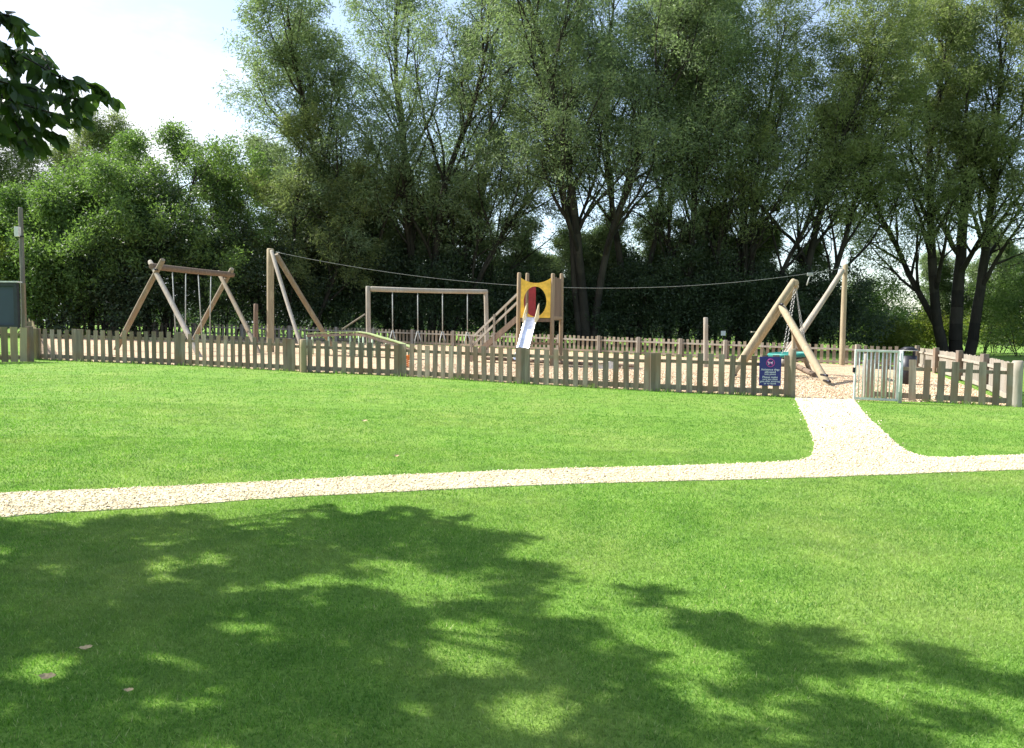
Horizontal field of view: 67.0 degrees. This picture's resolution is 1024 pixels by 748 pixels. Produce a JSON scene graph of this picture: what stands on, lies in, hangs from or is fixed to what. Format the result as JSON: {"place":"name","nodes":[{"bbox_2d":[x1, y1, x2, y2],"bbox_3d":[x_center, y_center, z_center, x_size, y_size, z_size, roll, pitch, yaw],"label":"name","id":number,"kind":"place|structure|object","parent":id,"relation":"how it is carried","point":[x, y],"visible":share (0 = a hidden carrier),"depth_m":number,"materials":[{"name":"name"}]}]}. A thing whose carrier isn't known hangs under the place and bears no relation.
{"place":"outdoors","nodes":[
{"label":"outdoors","id":0,"kind":"place"},
{"bbox_2d":[0,322,1023,747],"bbox_3d":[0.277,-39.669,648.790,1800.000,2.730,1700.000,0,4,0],"label":"lawn","id":1,"kind":"structure","parent":0,"point":[322,382],"depth_m":4.86,"materials":[{"name":"green plant"}]},
{"bbox_2d":[0,281,26,327],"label":"noticeboard","id":2,"kind":"object","parent":1,"relation":"on","point":[9,305],"visible":0.88,"depth_m":28.19,"materials":[{"name":"grey metal"}]},
{"bbox_2d":[0,326,33,361],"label":"board fence","id":3,"kind":"object","parent":1,"relation":"on","point":[26,334],"visible":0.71,"depth_m":24.22,"materials":[{"name":"brown wood"}]},
{"bbox_2d":[14,207,24,327],"bbox_3d":[-19.498,-3.607,30.769,0.308,5.999,0.354,0,4,0],"label":"utility pole","id":4,"kind":"object","parent":1,"relation":"on","point":[19,231],"visible":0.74,"depth_m":30.70,"materials":[{"name":"brown wood"}]},
{"bbox_2d":[0,226,88,334],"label":"shrub","id":5,"kind":"object","parent":1,"relation":"on","point":[5,248],"visible":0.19,"depth_m":49.15,"materials":[{"name":"green plant"}]},
{"bbox_2d":[34,672,55,678],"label":"fallen leaf","id":6,"kind":"object","parent":1,"relation":"on","point":[46,675],"visible":1,"depth_m":3.34,"materials":[{"name":"beige plant"}]},
{"bbox_2d":[0,206,123,333],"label":"shrub","id":7,"kind":"object","parent":1,"relation":"on","point":[34,277],"visible":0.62,"depth_m":48.59,"materials":[{"name":"green plant"}]},
{"bbox_2d":[0,11,125,161],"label":"broadleaf tree","id":8,"kind":"object","parent":1,"relation":"on","point":[28,100],"visible":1,"depth_m":6.85,"materials":[{"name":"green plant"}]},
{"bbox_2d":[0,93,141,327],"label":"willow tree","id":9,"kind":"object","parent":1,"relation":"on","point":[98,138],"visible":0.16,"depth_m":76.19,"materials":[{"name":"green plant"}]},
{"bbox_2d":[76,645,92,648],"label":"fallen leaf","id":10,"kind":"object","parent":1,"relation":"on","point":[85,647],"visible":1,"depth_m":3.64,"materials":[{"name":"beige plant"}]},
{"bbox_2d":[0,148,199,334],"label":"maple tree","id":11,"kind":"object","parent":1,"relation":"on","point":[42,198],"visible":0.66,"depth_m":49.56,"materials":[{"name":"green plant"}]},
{"bbox_2d":[37,202,183,337],"bbox_3d":[-27.152,-6.743,52.096,9.378,10.505,10.633,-2,4,-33],"label":"shrub","id":12,"kind":"object","parent":1,"relation":"on","point":[113,292],"visible":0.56,"depth_m":50.36,"materials":[{"name":"green plant"}]},
{"bbox_2d":[29,115,286,336],"bbox_3d":[-26.438,-10.723,56.693,19.563,16.479,15.709,0,4,0],"label":"maple tree","id":13,"kind":"object","parent":1,"relation":"on","point":[134,144],"visible":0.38,"depth_m":55.23,"materials":[{"name":"green plant"}]},
{"bbox_2d":[81,160,266,336],"bbox_3d":[-24.736,-7.782,55.413,14.566,13.668,9.961,2,4,22],"label":"shrub","id":14,"kind":"object","parent":1,"relation":"on","point":[178,297],"visible":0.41,"depth_m":54.14,"materials":[{"name":"green plant"}]},
{"bbox_2d":[162,194,322,337],"bbox_3d":[-21.386,-7.661,59.479,11.450,12.238,10.711,1,4,11],"label":"shrub","id":15,"kind":"object","parent":1,"relation":"on","point":[217,320],"visible":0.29,"depth_m":59.04,"materials":[{"name":"green plant"}]},
{"bbox_2d":[203,213,358,338],"bbox_3d":[-18.743,-7.847,63.927,12.303,11.359,10.451,1,4,8],"label":"shrub","id":16,"kind":"object","parent":1,"relation":"on","point":[310,289],"visible":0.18,"depth_m":62.44,"materials":[{"name":"green plant"}]},
{"bbox_2d":[189,98,401,337],"bbox_3d":[-17.454,-11.997,61.532,17.309,18.904,9.639,0,4,0],"label":"willow tree","id":17,"kind":"object","parent":1,"relation":"on","point":[300,129],"visible":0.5,"depth_m":60.13,"materials":[{"name":"green plant"}]},
{"bbox_2d":[263,211,406,339],"bbox_3d":[-14.544,-7.831,64.001,11.790,10.815,12.414,0,4,0],"label":"shrub","id":18,"kind":"object","parent":1,"relation":"on","point":[338,313],"visible":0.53,"depth_m":62.38,"materials":[{"name":"green plant"}]},
{"bbox_2d":[285,166,402,326],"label":"willow tree","id":19,"kind":"object","parent":1,"relation":"on","point":[365,239],"visible":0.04,"depth_m":66.80,"materials":[{"name":"green plant"}]},
{"bbox_2d":[319,233,442,339],"bbox_3d":[-11.157,-7.242,65.385,10.568,9.565,9.524,-1,4,-18],"label":"shrub","id":20,"kind":"object","parent":1,"relation":"on","point":[390,279],"visible":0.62,"depth_m":63.68,"materials":[{"name":"green plant"}]},
{"bbox_2d":[360,168,436,336],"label":"willow tree","id":21,"kind":"object","parent":1,"relation":"on","point":[415,207],"visible":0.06,"depth_m":67.52,"materials":[{"name":"green plant"}]},
{"bbox_2d":[208,0,647,341],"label":"willow tree","id":22,"kind":"object","parent":1,"relation":"on","point":[293,64],"visible":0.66,"depth_m":62.37,"materials":[{"name":"green plant"}]},
{"bbox_2d":[363,155,505,333],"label":"willow tree","id":23,"kind":"object","parent":1,"relation":"on","point":[390,237],"visible":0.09,"depth_m":67.16,"materials":[{"name":"green plant"}]},
{"bbox_2d":[381,245,505,341],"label":"shrub","id":24,"kind":"object","parent":1,"relation":"on","point":[441,268],"visible":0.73,"depth_m":64.29,"materials":[{"name":"green plant"}]},
{"bbox_2d":[415,192,547,341],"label":"willow tree","id":25,"kind":"object","parent":1,"relation":"on","point":[462,241],"visible":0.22,"depth_m":68.47,"materials":[{"name":"green plant"}]},
{"bbox_2d":[448,259,548,344],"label":"shrub","id":26,"kind":"object","parent":1,"relation":"on","point":[497,288],"visible":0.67,"depth_m":64.41,"materials":[{"name":"green plant"}]},
{"bbox_2d":[30,275,1023,346],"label":"wood","id":27,"kind":"object","parent":1,"relation":"on","point":[188,319],"visible":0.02,"depth_m":131.31,"materials":[{"name":"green plant"}]},
{"bbox_2d":[503,271,591,344],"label":"shrub","id":28,"kind":"object","parent":1,"relation":"on","point":[544,325],"visible":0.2,"depth_m":65.68,"materials":[{"name":"green plant"}]},
{"bbox_2d":[536,250,573,340],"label":"willow tree","id":29,"kind":"object","parent":1,"relation":"on","point":[551,258],"visible":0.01,"depth_m":72.95,"materials":[{"name":"green plant"}]},
{"bbox_2d":[528,229,631,343],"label":"willow tree","id":30,"kind":"object","parent":1,"relation":"on","point":[541,260],"visible":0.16,"depth_m":71.08,"materials":[{"name":"green plant"}]},
{"bbox_2d":[469,0,744,346],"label":"willow tree","id":31,"kind":"object","parent":1,"relation":"on","point":[570,129],"visible":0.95,"depth_m":58.98,"materials":[{"name":"green plant"}]},
{"bbox_2d":[548,256,667,346],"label":"shrub","id":32,"kind":"object","parent":1,"relation":"on","point":[613,292],"visible":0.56,"depth_m":64.25,"materials":[{"name":"green plant"}]},
{"bbox_2d":[547,206,682,344],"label":"willow tree","id":33,"kind":"object","parent":1,"relation":"on","point":[601,237],"visible":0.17,"depth_m":69.57,"materials":[{"name":"green plant"}]},
{"bbox_2d":[489,0,750,346],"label":"willow tree","id":34,"kind":"object","parent":1,"relation":"on","point":[617,241],"visible":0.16,"depth_m":66.04,"materials":[{"name":"green plant"}]},
{"bbox_2d":[589,232,720,349],"bbox_3d":[12.406,-6.513,65.987,12.138,11.118,10.168,0,4,0],"label":"shrub","id":35,"kind":"object","parent":1,"relation":"on","point":[656,282],"visible":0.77,"depth_m":64.26,"materials":[{"name":"green plant"}]},
{"bbox_2d":[590,202,731,346],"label":"willow tree","id":36,"kind":"object","parent":1,"relation":"on","point":[643,226],"visible":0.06,"depth_m":70.58,"materials":[{"name":"green plant"}]},
{"bbox_2d":[620,238,765,348],"bbox_3d":[15.613,-6.314,65.891,12.257,10.219,9.288,2,4,20],"label":"shrub","id":37,"kind":"object","parent":1,"relation":"on","point":[701,287],"visible":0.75,"depth_m":64.15,"materials":[{"name":"green plant"}]},
{"bbox_2d":[575,0,862,347],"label":"willow tree","id":38,"kind":"object","parent":1,"relation":"on","point":[742,47],"visible":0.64,"depth_m":63.58,"materials":[{"name":"green plant"}]},
{"bbox_2d":[721,331,725,340],"bbox_3d":[16.332,-2.494,59.918,0.360,1.686,0.155,0,4,0],"label":"sign","id":39,"kind":"object","parent":1,"relation":"on","point":[723,333],"visible":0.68,"depth_m":59.80,"materials":[{"name":"white metal"}]},
{"bbox_2d":[663,203,784,347],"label":"willow tree","id":40,"kind":"object","parent":1,"relation":"on","point":[708,253],"visible":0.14,"depth_m":69.15,"materials":[{"name":"green plant"}]},
{"bbox_2d":[684,256,812,349],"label":"shrub","id":41,"kind":"object","parent":1,"relation":"on","point":[771,283],"visible":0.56,"depth_m":64.25,"materials":[{"name":"green plant"}]},
{"bbox_2d":[712,226,833,349],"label":"willow tree","id":42,"kind":"object","parent":1,"relation":"on","point":[818,261],"visible":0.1,"depth_m":69.88,"materials":[{"name":"green plant"}]},
{"bbox_2d":[726,247,847,350],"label":"shrub","id":43,"kind":"object","parent":1,"relation":"on","point":[801,279],"visible":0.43,"depth_m":64.20,"materials":[{"name":"green plant"}]},
{"bbox_2d":[645,0,941,349],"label":"willow tree","id":44,"kind":"object","parent":1,"relation":"on","point":[776,60],"visible":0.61,"depth_m":63.11,"materials":[{"name":"green plant"}]},
{"bbox_2d":[706,0,966,351],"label":"willow tree","id":45,"kind":"object","parent":1,"relation":"on","point":[887,70],"visible":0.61,"depth_m":64.67,"materials":[{"name":"green plant"}]},
{"bbox_2d":[781,255,898,353],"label":"shrub","id":46,"kind":"object","parent":1,"relation":"on","point":[854,300],"visible":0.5,"depth_m":64.11,"materials":[{"name":"green plant"}]},
{"bbox_2d":[819,260,930,350],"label":"shrub","id":47,"kind":"object","parent":1,"relation":"on","point":[891,291],"visible":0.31,"depth_m":72.47,"materials":[{"name":"green plant"}]},
{"bbox_2d":[852,349,903,402],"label":"gate","id":48,"kind":"structure","parent":1,"relation":"on","point":[899,374],"depth_m":18.41,"materials":[{"name":"metal"}]},
{"bbox_2d":[864,312,929,353],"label":"shrub","id":49,"kind":"object","parent":1,"relation":"on","point":[904,338],"visible":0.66,"depth_m":70.88,"materials":[{"name":"green plant"}]},
{"bbox_2d":[805,0,1023,355],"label":"willow tree","id":50,"kind":"object","parent":1,"relation":"on","point":[959,30],"visible":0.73,"depth_m":67.46,"materials":[{"name":"green plant"}]},
{"bbox_2d":[908,305,968,348],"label":"shrub","id":51,"kind":"object","parent":1,"relation":"on","point":[931,338],"visible":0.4,"depth_m":76.85,"materials":[{"name":"green plant"}]},
{"bbox_2d":[911,228,1023,353],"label":"willow tree","id":52,"kind":"object","parent":1,"relation":"on","point":[945,287],"visible":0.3,"depth_m":76.46,"materials":[{"name":"green plant"}]},
{"bbox_2d":[963,253,1023,355],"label":"shrub","id":53,"kind":"object","parent":1,"relation":"on","point":[1017,289],"visible":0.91,"depth_m":71.75,"materials":[{"name":"green plant"}]},
{"bbox_2d":[963,307,1023,353],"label":"shrub","id":54,"kind":"object","parent":1,"relation":"on","point":[966,324],"visible":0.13,"depth_m":81.14,"materials":[{"name":"green plant"}]},
{"bbox_2d":[967,14,1023,284],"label":"willow tree","id":55,"kind":"object","parent":1,"relation":"on","point":[1015,31],"visible":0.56,"depth_m":65.69,"materials":[{"name":"green plant"}]},
{"bbox_2d":[0,397,1023,517],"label":"path","id":56,"kind":"structure","parent":0,"point":[223,485],"depth_m":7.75,"materials":[{"name":"beige gravel"}]},
{"bbox_2d":[0,0,1023,327],"label":"sky","id":57,"kind":"structure","parent":0,"point":[160,58],"materials":[{"name":"white"}]},
{"bbox_2d":[41,336,1001,405],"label":"play area ground","id":58,"kind":"structure","parent":0,"point":[836,369],"depth_m":33.98,"materials":[{"name":"brown wood"}]},
{"bbox_2d":[27,318,35,327],"bbox_3d":[-23.303,-2.000,37.416,0.244,1.629,27.591,-2,4,-32],"label":"picket fence","id":59,"kind":"object","parent":58,"relation":"on","point":[29,323],"visible":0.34,"depth_m":33.85,"materials":[{"name":"brown wood"}]},
{"bbox_2d":[113,258,259,356],"bbox_3d":[-14.031,-2.833,34.469,8.871,4.202,5.084,3,5,37],"label":"swing frame","id":60,"kind":"object","parent":58,"relation":"on","point":[224,277],"visible":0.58,"depth_m":33.78,"materials":[{"name":"wood"}]},
{"bbox_2d":[253,304,257,341],"bbox_3d":[-12.740,-2.193,38.445,0.259,2.585,0.231,0,4,0],"label":"timber post","id":61,"kind":"object","parent":58,"relation":"on","point":[255,327],"visible":0.62,"depth_m":38.35,"materials":[{"name":"brown wood"}]},
{"bbox_2d":[306,314,415,357],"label":"launch ramp","id":62,"kind":"structure","parent":58,"relation":"on","point":[375,337],"depth_m":34.03,"materials":[{"name":"brown wood"}]},
{"bbox_2d":[406,354,409,367],"bbox_3d":[-3.691,-0.493,27.048,0.560,0.544,0.320,0,4,0],"label":"spring rocker","id":63,"kind":"object","parent":58,"relation":"on","point":[407,359],"visible":0.41,"depth_m":27.02,"materials":[{"name":"orange paint"}]},
{"bbox_2d":[33,328,795,396],"bbox_3d":[-4.450,-0.383,22.638,24.015,1.719,0.962,1,4,17],"label":"picket fence","id":64,"kind":"object","parent":58,"relation":"on","point":[652,368],"visible":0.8,"depth_m":22.23,"materials":[{"name":"brown wood"}]},
{"bbox_2d":[759,357,781,385],"bbox_3d":[6.383,-0.067,19.122,0.526,0.716,0.029,1,4,6],"label":"sign","id":65,"kind":"object","parent":64,"relation":"attached to","point":[769,371],"visible":1,"depth_m":19.12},
{"bbox_2d":[366,286,488,352],"bbox_3d":[-4.066,-2.417,38.215,6.382,3.664,0.273,-1,4,-25],"label":"stirrup swing","id":66,"kind":"object","parent":58,"relation":"on","point":[417,291],"visible":0.8,"depth_m":37.94,"materials":[{"name":"brown wood"}]},
{"bbox_2d":[27,320,898,365],"bbox_3d":[-4.776,-2.205,50.319,52.415,2.303,12.170,1,4,10],"label":"picket fence","id":67,"kind":"object","parent":58,"relation":"on","point":[680,343],"visible":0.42,"depth_m":49.07,"materials":[{"name":"brown wood"}]},
{"bbox_2d":[470,272,563,365],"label":"slide tower","id":68,"kind":"structure","parent":58,"relation":"on","point":[527,313],"depth_m":30.93,"materials":[{"name":"yellow paint"}]},
{"bbox_2d":[267,248,847,365],"bbox_3d":[2.508,-3.067,38.868,28.557,5.728,6.641,0,4,-11],"label":"zip wire","id":69,"kind":"object","parent":58,"relation":"on","point":[272,258],"visible":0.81,"depth_m":37.78,"materials":[{"name":"brown wood"}]},
{"bbox_2d":[486,357,633,368],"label":"balance beam","id":70,"kind":"structure","parent":58,"relation":"on","point":[570,362],"depth_m":31.09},
{"bbox_2d":[598,361,612,380],"bbox_3d":[2.787,-0.135,23.205,0.700,0.680,0.320,0,4,0],"label":"spring rocker","id":71,"kind":"object","parent":58,"relation":"on","point":[600,365],"visible":0.32,"depth_m":23.18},
{"bbox_2d":[381,363,1005,405],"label":"wood chips","id":72,"kind":"object","parent":58,"relation":"on","point":[803,380],"visible":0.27,"depth_m":24.58,"materials":[{"name":"beige wood"}]},
{"bbox_2d":[899,347,917,383],"bbox_3d":[13.065,-0.276,25.528,0.582,1.240,0.582,0,4,0],"label":"litter bin","id":73,"kind":"object","parent":72,"relation":"on","point":[907,358],"visible":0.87,"depth_m":25.34,"materials":[{"name":"black metal"}]},
{"bbox_2d":[703,317,707,366],"bbox_3d":[8.380,-1.221,33.487,0.236,2.456,0.210,0,4,0],"label":"timber post","id":74,"kind":"object","parent":58,"relation":"on","point":[705,338],"visible":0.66,"depth_m":33.40,"materials":[{"name":"brown wood"}]},
{"bbox_2d":[727,279,832,385],"bbox_3d":[9.546,-1.562,28.051,3.280,3.720,9.174,2,4,17],"label":"nest swing","id":75,"kind":"object","parent":58,"relation":"on","point":[805,353],"visible":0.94,"depth_m":26.92,"materials":[{"name":"brown wood"}]},
{"bbox_2d":[791,336,795,348],"bbox_3d":[12.008,-0.984,32.995,0.181,2.047,0.177,0,4,0],"label":"timber post","id":76,"kind":"object","parent":58,"relation":"on","point":[793,346],"visible":0.16,"depth_m":32.91,"materials":[{"name":"brown wood"}]},
{"bbox_2d":[796,363,816,376],"bbox_3d":[11.903,-0.207,31.699,0.216,0.222,7.762,1,4,15],"label":"balance log","id":77,"kind":"object","parent":58,"relation":"on","point":[807,371],"visible":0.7,"depth_m":29.75,"materials":[{"name":"brown wood"}]},
{"bbox_2d":[863,354,1023,406],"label":"picket fence","id":78,"kind":"object","parent":58,"relation":"on","point":[1014,382],"visible":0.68,"depth_m":18.59,"materials":[{"name":"brown wood"}]},
{"bbox_2d":[915,345,1011,397],"bbox_3d":[16.628,-0.222,29.144,0.487,1.457,23.663,2,4,22],"label":"picket fence","id":79,"kind":"object","parent":58,"relation":"on","point":[934,355],"visible":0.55,"depth_m":28.27,"materials":[{"name":"brown wood"}]}
]}

